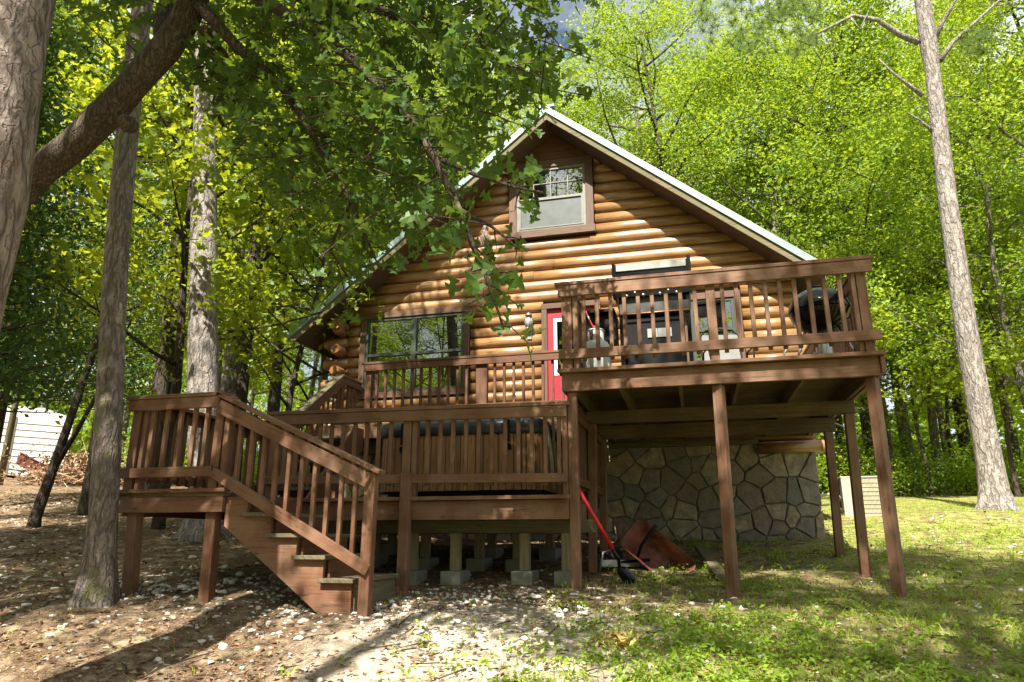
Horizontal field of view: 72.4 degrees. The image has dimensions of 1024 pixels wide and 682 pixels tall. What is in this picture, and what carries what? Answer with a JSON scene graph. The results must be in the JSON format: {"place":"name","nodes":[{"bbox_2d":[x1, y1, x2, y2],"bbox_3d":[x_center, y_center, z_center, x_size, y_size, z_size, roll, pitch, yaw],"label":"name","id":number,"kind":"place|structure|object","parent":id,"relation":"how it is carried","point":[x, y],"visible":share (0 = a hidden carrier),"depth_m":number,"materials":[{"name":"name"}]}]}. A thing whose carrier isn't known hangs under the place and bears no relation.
{"place":"outdoors","nodes":[
{"label":"outdoors","id":0,"kind":"place"},
{"bbox_2d":[0,477,1023,681],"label":"ground","id":1,"kind":"structure","parent":0,"point":[343,630],"depth_m":5.58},
{"bbox_2d":[0,249,43,484],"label":"tree","id":2,"kind":"object","parent":1,"relation":"on","point":[9,434],"visible":0.47,"depth_m":19.39,"materials":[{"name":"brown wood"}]},
{"bbox_2d":[6,452,47,480],"bbox_3d":[-15.368,3.961,21.969,1.751,0.889,0.890,9,-18,-29],"label":"dump cart","id":3,"kind":"object","parent":1,"relation":"on","point":[28,461],"visible":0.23,"depth_m":21.79,"materials":[{"name":"red"}]},
{"bbox_2d":[0,0,56,329],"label":"pine tree","id":4,"kind":"object","parent":1,"relation":"on","point":[25,27],"visible":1,"depth_m":3.89,"materials":[{"name":"brown plant"}]},
{"bbox_2d":[0,406,72,477],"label":"white building","id":5,"kind":"structure","parent":1,"relation":"on","point":[37,428],"depth_m":25.88,"materials":[{"name":"wood"}]},
{"bbox_2d":[0,436,126,486],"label":"brush pile","id":6,"kind":"object","parent":1,"relation":"on","point":[72,474],"visible":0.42,"depth_m":19.48,"materials":[{"name":"brown wood"}]},
{"bbox_2d":[0,0,133,444],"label":"cedar tree","id":7,"kind":"object","parent":1,"relation":"on","point":[26,353],"visible":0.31,"depth_m":8.87,"materials":[{"name":"green plant"}]},
{"bbox_2d":[0,0,151,443],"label":"cedar tree","id":8,"kind":"object","parent":1,"relation":"on","point":[90,55],"visible":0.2,"depth_m":14.96,"materials":[{"name":"green plant"}]},
{"bbox_2d":[10,93,189,484],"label":"cedar tree","id":9,"kind":"object","parent":1,"relation":"on","point":[154,257],"visible":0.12,"depth_m":21.53,"materials":[{"name":"green plant"}]},
{"bbox_2d":[35,142,166,408],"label":"woodland tree","id":10,"kind":"object","parent":1,"relation":"on","point":[41,406],"visible":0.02,"depth_m":31.65,"materials":[{"name":"green plant"}]},
{"bbox_2d":[66,0,153,607],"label":"pine tree","id":11,"kind":"object","parent":1,"relation":"on","point":[97,584],"visible":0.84,"depth_m":6.38,"materials":[{"name":"brown plant"}]},
{"bbox_2d":[36,219,188,425],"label":"woodland tree","id":12,"kind":"object","parent":1,"relation":"on","point":[139,333],"visible":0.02,"depth_m":36.30,"materials":[{"name":"green plant"}]},
{"bbox_2d":[0,192,243,527],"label":"forked sapling","id":13,"kind":"object","parent":1,"relation":"on","point":[63,446],"visible":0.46,"depth_m":11.01,"materials":[{"name":"green plant"}]},
{"bbox_2d":[73,187,186,467],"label":"woodland tree","id":14,"kind":"object","parent":1,"relation":"on","point":[126,424],"visible":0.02,"depth_m":38.42,"materials":[{"name":"green plant"}]},
{"bbox_2d":[4,0,273,515],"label":"understory tree","id":15,"kind":"object","parent":1,"relation":"on","point":[83,503],"visible":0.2,"depth_m":13.09,"materials":[{"name":"green plant"}]},
{"bbox_2d":[171,1,235,541],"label":"pine tree","id":16,"kind":"object","parent":1,"relation":"on","point":[202,355],"visible":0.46,"depth_m":10.72,"materials":[{"name":"grey plant"}]},
{"bbox_2d":[12,0,417,529],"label":"understory tree","id":17,"kind":"object","parent":1,"relation":"on","point":[172,124],"visible":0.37,"depth_m":11.12,"materials":[{"name":"green plant"}]},
{"bbox_2d":[125,179,326,365],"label":"woodland tree","id":18,"kind":"object","parent":1,"relation":"on","point":[260,294],"depth_m":32.92,"materials":[{"name":"green plant"}]},
{"bbox_2d":[127,179,326,394],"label":"woodland tree","id":19,"kind":"object","parent":1,"relation":"on","point":[220,362],"visible":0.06,"depth_m":26.28,"materials":[{"name":"green plant"}]},
{"bbox_2d":[47,0,407,488],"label":"woodland tree","id":20,"kind":"object","parent":1,"relation":"on","point":[161,384],"visible":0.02,"depth_m":15.10,"materials":[{"name":"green plant"}]},
{"bbox_2d":[47,1,430,393],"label":"woodland tree","id":21,"kind":"object","parent":1,"relation":"on","point":[226,383],"visible":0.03,"depth_m":18.88,"materials":[{"name":"green plant"}]},
{"bbox_2d":[154,229,333,459],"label":"woodland tree","id":22,"kind":"object","parent":1,"relation":"on","point":[251,403],"visible":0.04,"depth_m":36.81,"materials":[{"name":"green plant"}]},
{"bbox_2d":[140,3,394,360],"bbox_3d":[-5.566,-1.835,16.297,6.526,12.041,7.562,13,-20,-38],"label":"understory tree","id":23,"kind":"object","parent":1,"relation":"on","point":[189,115],"visible":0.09,"depth_m":15.55,"materials":[{"name":"green plant"}]},
{"bbox_2d":[36,0,511,492],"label":"woodland tree","id":24,"kind":"object","parent":1,"relation":"on","point":[240,385],"visible":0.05,"depth_m":14.27,"materials":[{"name":"green plant"}]},
{"bbox_2d":[153,72,397,472],"bbox_3d":[-4.715,-0.980,16.867,7.707,10.330,5.513,12,-20,-36],"label":"understory tree","id":25,"kind":"object","parent":1,"relation":"on","point":[285,248],"visible":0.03,"depth_m":16.27,"materials":[{"name":"green plant"}]},
{"bbox_2d":[77,2,474,411],"bbox_3d":[-5.769,-4.310,20.665,12.622,18.049,12.488,-10,-19,32],"label":"woodland tree","id":26,"kind":"object","parent":1,"relation":"on","point":[274,401],"depth_m":19.43,"materials":[{"name":"green plant"}]},
{"bbox_2d":[224,254,334,419],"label":"woodland tree","id":27,"kind":"object","parent":1,"relation":"on","point":[282,390],"visible":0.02,"depth_m":43.10,"materials":[{"name":"green plant"}]},
{"bbox_2d":[128,121,457,497],"bbox_3d":[-3.621,-0.430,12.926,6.101,8.178,4.365,10,-19,-32],"label":"understory tree","id":28,"kind":"object","parent":1,"relation":"on","point":[230,301],"visible":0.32,"depth_m":11.68,"materials":[{"name":"green plant"}]},
{"bbox_2d":[248,230,366,428],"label":"woodland tree","id":29,"kind":"object","parent":1,"relation":"on","point":[312,383],"visible":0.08,"depth_m":30.96,"materials":[{"name":"green plant"}]},
{"bbox_2d":[28,0,600,363],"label":"oak tree","id":30,"kind":"object","parent":1,"relation":"on","point":[103,115],"visible":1,"depth_m":4.87,"materials":[{"name":"green plant"}]},
{"bbox_2d":[230,55,432,429],"bbox_3d":[-7.074,-3.967,26.543,10.767,19.504,11.882,15,-21,-42],"label":"woodland tree","id":31,"kind":"object","parent":1,"relation":"on","point":[306,278],"depth_m":26.30,"materials":[{"name":"green plant"}]},
{"bbox_2d":[119,391,603,602],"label":"deck","id":32,"kind":"structure","parent":1,"relation":"on","point":[408,516],"depth_m":6.82,"materials":[{"name":"brown wood"}]},
{"bbox_2d":[209,393,398,616],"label":"staircase","id":33,"kind":"structure","parent":32,"relation":"attached to","point":[351,583],"depth_m":5.89,"materials":[{"name":"brown wood"}]},
{"bbox_2d":[263,374,363,497],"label":"staircase","id":34,"kind":"structure","parent":32,"relation":"on","point":[325,393],"depth_m":9.98,"materials":[{"name":"brown wood"}]},
{"bbox_2d":[381,417,562,496],"bbox_3d":[-0.334,1.438,8.416,2.098,1.014,2.008,-4,-16,14],"label":"hot tub","id":35,"kind":"object","parent":32,"relation":"on","point":[472,489],"visible":0.55,"depth_m":7.57,"materials":[{"name":"black plastic"}]},
{"bbox_2d":[374,554,388,567],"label":"concrete block","id":36,"kind":"structure","parent":1,"relation":"on","point":[380,560],"depth_m":8.10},
{"bbox_2d":[380,544,397,554],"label":"concrete block","id":37,"kind":"structure","parent":1,"relation":"on","point":[390,549],"depth_m":8.82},
{"bbox_2d":[409,569,426,584],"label":"concrete block","id":38,"kind":"structure","parent":1,"relation":"on","point":[417,576],"depth_m":7.08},
{"bbox_2d":[269,0,574,213],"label":"woodland tree","id":39,"kind":"object","parent":1,"relation":"on","point":[466,111],"visible":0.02,"depth_m":22.77,"materials":[{"name":"green plant"}]},
{"bbox_2d":[418,557,438,569],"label":"concrete block","id":40,"kind":"structure","parent":1,"relation":"on","point":[425,563],"depth_m":7.86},
{"bbox_2d":[297,55,590,275],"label":"woodland tree","id":41,"kind":"object","parent":1,"relation":"on","point":[503,113],"visible":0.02,"depth_m":26.72,"materials":[{"name":"green plant"}]},
{"bbox_2d":[440,570,469,584],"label":"concrete block","id":42,"kind":"structure","parent":1,"relation":"on","point":[448,577],"depth_m":6.94,"materials":[{"name":"concrete"}]},
{"bbox_2d":[466,558,491,570],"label":"concrete block","id":43,"kind":"structure","parent":1,"relation":"on","point":[476,564],"depth_m":7.71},
{"bbox_2d":[379,29,586,230],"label":"woodland tree","id":44,"kind":"object","parent":1,"relation":"on","point":[532,106],"visible":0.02,"depth_m":28.39,"materials":[{"name":"green plant"}]},
{"bbox_2d":[485,547,503,558],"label":"concrete block","id":45,"kind":"structure","parent":1,"relation":"on","point":[493,552],"depth_m":8.50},
{"bbox_2d":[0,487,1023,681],"bbox_3d":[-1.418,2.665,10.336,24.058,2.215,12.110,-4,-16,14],"label":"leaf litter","id":46,"kind":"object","parent":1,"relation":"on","point":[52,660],"visible":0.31,"depth_m":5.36,"materials":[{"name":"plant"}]},
{"bbox_2d":[0,500,1023,681],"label":"gravel","id":47,"kind":"structure","parent":1,"relation":"on","point":[285,612],"depth_m":5.54,"materials":[{"name":"gravel"}]},
{"bbox_2d":[0,293,1023,482],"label":"woods","id":48,"kind":"object","parent":1,"relation":"on","point":[86,431],"visible":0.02,"depth_m":44.12,"materials":[{"name":"green plant"}]},
{"bbox_2d":[0,520,1023,681],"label":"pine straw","id":49,"kind":"object","parent":1,"relation":"on","point":[188,650],"visible":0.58,"depth_m":4.89,"materials":[{"name":"plant"}]},
{"bbox_2d":[0,517,1023,681],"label":"fallen twigs","id":50,"kind":"object","parent":1,"relation":"on","point":[115,647],"visible":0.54,"depth_m":5.21,"materials":[{"name":"wood"}]},
{"bbox_2d":[505,559,518,571],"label":"concrete block","id":51,"kind":"structure","parent":1,"relation":"on","point":[511,565],"depth_m":7.60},
{"bbox_2d":[511,570,538,584],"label":"concrete block","id":52,"kind":"structure","parent":1,"relation":"on","point":[518,577],"depth_m":6.77,"materials":[{"name":"concrete"}]},
{"bbox_2d":[539,548,560,560],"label":"concrete block","id":53,"kind":"structure","parent":1,"relation":"on","point":[553,554],"depth_m":8.32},
{"bbox_2d":[287,104,827,540],"bbox_3d":[1.475,0.860,14.981,8.500,7.452,9.130,-4,-16,14],"label":"log cabin","id":54,"kind":"object","parent":1,"relation":"on","point":[604,204],"visible":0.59,"depth_m":11.30,"materials":[{"name":"wood"}]},
{"bbox_2d":[357,305,471,399],"bbox_3d":[-1.625,0.211,11.718,1.950,1.495,0.187,-4,-16,14],"label":"window","id":55,"kind":"structure","parent":54,"relation":"in","point":[413,315],"depth_m":11.76,"materials":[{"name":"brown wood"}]},
{"bbox_2d":[507,155,595,242],"bbox_3d":[0.663,-2.396,11.830,1.480,1.416,0.214,-4,-16,14],"label":"window","id":56,"kind":"structure","parent":54,"relation":"in","point":[567,215],"depth_m":11.74,"materials":[{"name":"brown wood"}]},
{"bbox_2d":[547,306,594,399],"bbox_3d":[0.950,0.423,10.965,0.770,1.960,0.072,-4,-16,14],"label":"door","id":57,"kind":"structure","parent":54,"relation":"in","point":[554,316],"depth_m":11.12,"materials":[{"name":"red paint"}]},
{"bbox_2d":[685,290,745,361],"bbox_3d":[3.051,-0.155,10.583,0.840,1.185,0.187,-4,-16,14],"label":"window","id":58,"kind":"structure","parent":54,"relation":"in","point":[729,295],"depth_m":10.59,"materials":[{"name":"white wood"}]},
{"bbox_2d":[554,570,570,585],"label":"concrete block","id":59,"kind":"structure","parent":1,"relation":"on","point":[560,576],"depth_m":6.67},
{"bbox_2d":[493,86,647,151],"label":"woodland tree","id":60,"kind":"object","parent":1,"relation":"on","point":[576,111],"visible":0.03,"depth_m":30.65,"materials":[{"name":"green plant"}]},
{"bbox_2d":[580,489,637,583],"bbox_3d":[0.916,1.900,6.724,0.674,0.953,0.070,7,-17,-24],"label":"shovel","id":61,"kind":"object","parent":1,"relation":"on","point":[625,573],"visible":0.71,"depth_m":6.70,"materials":[{"name":"red metal"}]},
{"bbox_2d":[322,254,907,597],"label":"deck","id":62,"kind":"structure","parent":1,"relation":"on","point":[807,392],"depth_m":6.82,"materials":[{"name":"brown wood"}]},
{"bbox_2d":[582,328,611,367],"bbox_3d":[0.886,0.146,7.357,0.310,0.540,0.310,-4,-16,14],"label":"propane tank","id":63,"kind":"object","parent":62,"relation":"on","point":[594,362],"visible":0.45,"depth_m":7.25,"materials":[{"name":"metal"}]},
{"bbox_2d":[587,254,721,364],"bbox_3d":[1.614,-0.173,7.868,1.490,1.429,0.794,-4,-16,14],"label":"gas grill","id":64,"kind":"object","parent":62,"relation":"on","point":[653,267],"visible":0.44,"depth_m":7.72,"materials":[{"name":"black metal"}]},
{"bbox_2d":[700,328,754,360],"bbox_3d":[2.612,0.235,8.512,0.550,1.000,0.638,-1,-16,4],"label":"patio chair","id":65,"kind":"object","parent":62,"relation":"on","point":[731,354],"visible":0.32,"depth_m":8.78,"materials":[{"name":"white plastic"}]},
{"bbox_2d":[788,285,854,354],"bbox_3d":[3.150,-0.136,7.067,0.607,0.926,0.656,14,-21,-40],"label":"kettle grill","id":66,"kind":"object","parent":62,"relation":"on","point":[819,310],"visible":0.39,"depth_m":6.94,"materials":[{"name":"black metal"}]},
{"bbox_2d":[587,627,657,652],"bbox_3d":[0.701,1.950,4.553,0.445,0.202,0.364,2,-16,-8],"label":"dry plant","id":67,"kind":"object","parent":1,"relation":"on","point":[619,637],"visible":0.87,"depth_m":4.55,"materials":[{"name":"yellow plant"}]},
{"bbox_2d":[585,518,695,572],"bbox_3d":[1.370,2.265,7.475,1.010,0.720,0.716,-12,-20,37],"label":"wheelbarrow","id":68,"kind":"object","parent":1,"relation":"on","point":[646,544],"visible":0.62,"depth_m":7.54,"materials":[{"name":"red painted rusty metal"},{"name":"grey metal"},{"name":"black rubber"}]},
{"bbox_2d":[273,519,1023,681],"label":"weeds","id":69,"kind":"object","parent":1,"relation":"on","point":[815,651],"visible":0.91,"depth_m":4.44,"materials":[{"name":"green plant"}]},
{"bbox_2d":[515,0,796,222],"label":"woodland tree","id":70,"kind":"object","parent":1,"relation":"on","point":[595,78],"visible":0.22,"depth_m":26.69,"materials":[{"name":"green plant"}]},
{"bbox_2d":[603,116,733,205],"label":"woodland tree","id":71,"kind":"object","parent":1,"relation":"on","point":[628,142],"visible":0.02,"depth_m":28.11,"materials":[{"name":"green plant"}]},
{"bbox_2d":[513,0,838,217],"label":"woodland tree","id":72,"kind":"object","parent":1,"relation":"on","point":[651,95],"visible":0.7,"depth_m":22.98,"materials":[{"name":"green plant"}]},
{"bbox_2d":[587,0,814,241],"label":"woodland tree","id":73,"kind":"object","parent":1,"relation":"on","point":[656,107],"visible":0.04,"depth_m":34.00,"materials":[{"name":"green plant"}]},
{"bbox_2d":[694,545,724,578],"bbox_3d":[2.107,2.338,7.468,0.120,0.299,1.616,-2,-16,8],"label":"timber offcut","id":74,"kind":"object","parent":1,"relation":"on","point":[708,557],"visible":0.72,"depth_m":7.32,"materials":[{"name":"brown wood"}]},
{"bbox_2d":[676,73,910,492],"bbox_3d":[10.991,-2.019,27.279,11.067,16.465,12.226,-3,-16,10],"label":"woodland tree","id":75,"kind":"object","parent":1,"relation":"on","point":[746,215],"visible":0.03,"depth_m":25.91,"materials":[{"name":"green plant"}]},
{"bbox_2d":[626,0,1023,328],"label":"woodland tree","id":76,"kind":"object","parent":1,"relation":"on","point":[772,225],"visible":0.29,"depth_m":21.34,"materials":[{"name":"green plant"}]},
{"bbox_2d":[720,70,939,454],"bbox_3d":[13.498,-3.958,31.253,10.792,21.533,11.275,6,-17,-22],"label":"woodland tree","id":77,"kind":"object","parent":1,"relation":"on","point":[839,417],"visible":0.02,"depth_m":30.11,"materials":[{"name":"green plant"}]},
{"bbox_2d":[816,434,848,497],"bbox_3d":[7.090,3.348,19.180,3.929,2.196,4.758,-7,-17,24],"label":"bush","id":78,"kind":"object","parent":1,"relation":"on","point":[823,467],"visible":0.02,"depth_m":18.49,"materials":[{"name":"green plant"}]},
{"bbox_2d":[663,0,1023,475],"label":"woodland tree","id":79,"kind":"object","parent":1,"relation":"on","point":[866,426],"visible":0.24,"depth_m":23.43,"materials":[{"name":"green plant"}]},
{"bbox_2d":[820,476,881,516],"bbox_3d":[5.565,2.722,11.924,1.529,0.813,1.156,-4,-16,14],"label":"air conditioner","id":80,"kind":"object","parent":1,"relation":"on","point":[871,498],"visible":0.48,"depth_m":11.73,"materials":[{"name":"metal"}]},
{"bbox_2d":[705,0,1002,492],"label":"woodland tree","id":81,"kind":"object","parent":1,"relation":"on","point":[903,419],"visible":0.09,"depth_m":24.64,"materials":[{"name":"green plant"}]},
{"bbox_2d":[686,0,1023,495],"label":"woodland tree","id":82,"kind":"object","parent":1,"relation":"on","point":[777,73],"visible":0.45,"depth_m":21.75,"materials":[{"name":"green plant"}]},
{"bbox_2d":[694,0,1020,510],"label":"pine tree","id":83,"kind":"object","parent":1,"relation":"on","point":[994,489],"visible":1,"depth_m":13.83,"materials":[{"name":"brown plant"}]},
{"bbox_2d":[816,412,917,493],"bbox_3d":[10.687,3.528,23.119,5.352,3.259,5.060,8,-18,-26],"label":"bush","id":84,"kind":"object","parent":1,"relation":"on","point":[844,460],"visible":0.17,"depth_m":21.85,"materials":[{"name":"green plant"}]},
{"bbox_2d":[801,232,961,441],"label":"understory tree","id":85,"kind":"object","parent":1,"relation":"on","point":[876,311],"visible":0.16,"depth_m":18.96,"materials":[{"name":"green plant"}]},
{"bbox_2d":[746,29,1017,429],"bbox_3d":[14.435,-4.163,28.288,12.714,20.870,11.522,-14,-21,40],"label":"woodland tree","id":86,"kind":"object","parent":1,"relation":"on","point":[845,120],"visible":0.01,"depth_m":27.18,"materials":[{"name":"green plant"}]},
{"bbox_2d":[746,95,1023,489],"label":"woodland tree","id":87,"kind":"object","parent":1,"relation":"on","point":[859,154],"visible":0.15,"depth_m":21.21,"materials":[{"name":"green plant"}]},
{"bbox_2d":[817,388,966,490],"bbox_3d":[12.233,3.570,24.114,5.526,3.559,5.845,-8,-18,27],"label":"bush","id":88,"kind":"object","parent":1,"relation":"on","point":[901,446],"visible":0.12,"depth_m":22.72,"materials":[{"name":"green plant"}]},
{"bbox_2d":[824,407,974,495],"bbox_3d":[10.912,3.040,19.346,4.045,2.605,4.278,1,-16,-4],"label":"bush","id":89,"kind":"object","parent":1,"relation":"on","point":[909,480],"visible":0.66,"depth_m":19.10,"materials":[{"name":"green plant"}]},
{"bbox_2d":[776,4,1023,409],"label":"woodland tree","id":90,"kind":"object","parent":1,"relation":"on","point":[1019,377],"visible":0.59,"depth_m":18.08,"materials":[{"name":"green plant"}]},
{"bbox_2d":[778,87,1023,493],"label":"woodland tree","id":91,"kind":"object","parent":1,"relation":"on","point":[933,426],"visible":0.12,"depth_m":22.08,"materials":[{"name":"green plant"}]},
{"bbox_2d":[780,0,1023,491],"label":"woodland tree","id":92,"kind":"object","parent":1,"relation":"on","point":[960,436],"visible":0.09,"depth_m":24.13,"materials":[{"name":"green plant"}]},
{"bbox_2d":[811,23,1023,492],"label":"woodland tree","id":93,"kind":"object","parent":1,"relation":"on","point":[1013,438],"visible":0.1,"depth_m":22.09,"materials":[{"name":"green plant"}]},
{"bbox_2d":[816,53,1023,392],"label":"woodland tree","id":94,"kind":"object","parent":1,"relation":"on","point":[932,175],"visible":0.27,"depth_m":18.62,"materials":[{"name":"green plant"}]},
{"bbox_2d":[830,181,1023,433],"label":"woodland tree","id":95,"kind":"object","parent":1,"relation":"on","point":[942,408],"visible":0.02,"depth_m":29.30,"materials":[{"name":"green plant"}]},
{"bbox_2d":[844,0,1023,191],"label":"woodland tree","id":96,"kind":"object","parent":1,"relation":"on","point":[994,108],"visible":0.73,"depth_m":16.79,"materials":[{"name":"green plant"}]},
{"bbox_2d":[854,261,1013,496],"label":"understory tree","id":97,"kind":"object","parent":1,"relation":"on","point":[946,380],"visible":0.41,"depth_m":18.59,"materials":[{"name":"green plant"}]},
{"bbox_2d":[867,236,1023,493],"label":"understory tree","id":98,"kind":"object","parent":1,"relation":"on","point":[947,408],"visible":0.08,"depth_m":20.84,"materials":[{"name":"green plant"}]},
{"bbox_2d":[877,171,1020,484],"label":"woodland tree","id":99,"kind":"object","parent":1,"relation":"on","point":[942,434],"depth_m":35.85,"materials":[{"name":"green plant"}]},
{"bbox_2d":[878,0,1023,242],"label":"woodland tree","id":100,"kind":"object","parent":1,"relation":"on","point":[984,19],"visible":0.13,"depth_m":24.12,"materials":[{"name":"green plant"}]},
{"bbox_2d":[898,429,1004,490],"bbox_3d":[15.376,3.884,23.923,4.380,2.667,4.141,12,-20,-36],"label":"bush","id":101,"kind":"object","parent":1,"relation":"on","point":[949,461],"visible":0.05,"depth_m":23.28,"materials":[{"name":"green plant"}]},
{"bbox_2d":[880,227,1023,496],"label":"understory tree","id":102,"kind":"object","parent":1,"relation":"on","point":[1006,411],"visible":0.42,"depth_m":17.81,"materials":[{"name":"green plant"}]},
{"bbox_2d":[889,0,1023,233],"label":"woodland tree","id":103,"kind":"object","parent":1,"relation":"on","point":[1011,10],"visible":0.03,"depth_m":27.13,"materials":[{"name":"green plant"}]},
{"bbox_2d":[901,428,1023,495],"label":"bush","id":104,"kind":"object","parent":1,"relation":"on","point":[970,471],"visible":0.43,"depth_m":19.01,"materials":[{"name":"green plant"}]},
{"bbox_2d":[942,429,1023,492],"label":"bush","id":105,"kind":"object","parent":1,"relation":"on","point":[974,460],"visible":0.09,"depth_m":20.70,"materials":[{"name":"green plant"}]},
{"bbox_2d":[0,498,1023,681],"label":"grass","id":106,"kind":"structure","parent":0,"point":[916,578],"depth_m":5.46,"materials":[{"name":"plant"}]},
{"bbox_2d":[10,0,1023,467],"label":"sky","id":107,"kind":"structure","parent":0,"point":[568,6],"materials":[{"name":"white"}]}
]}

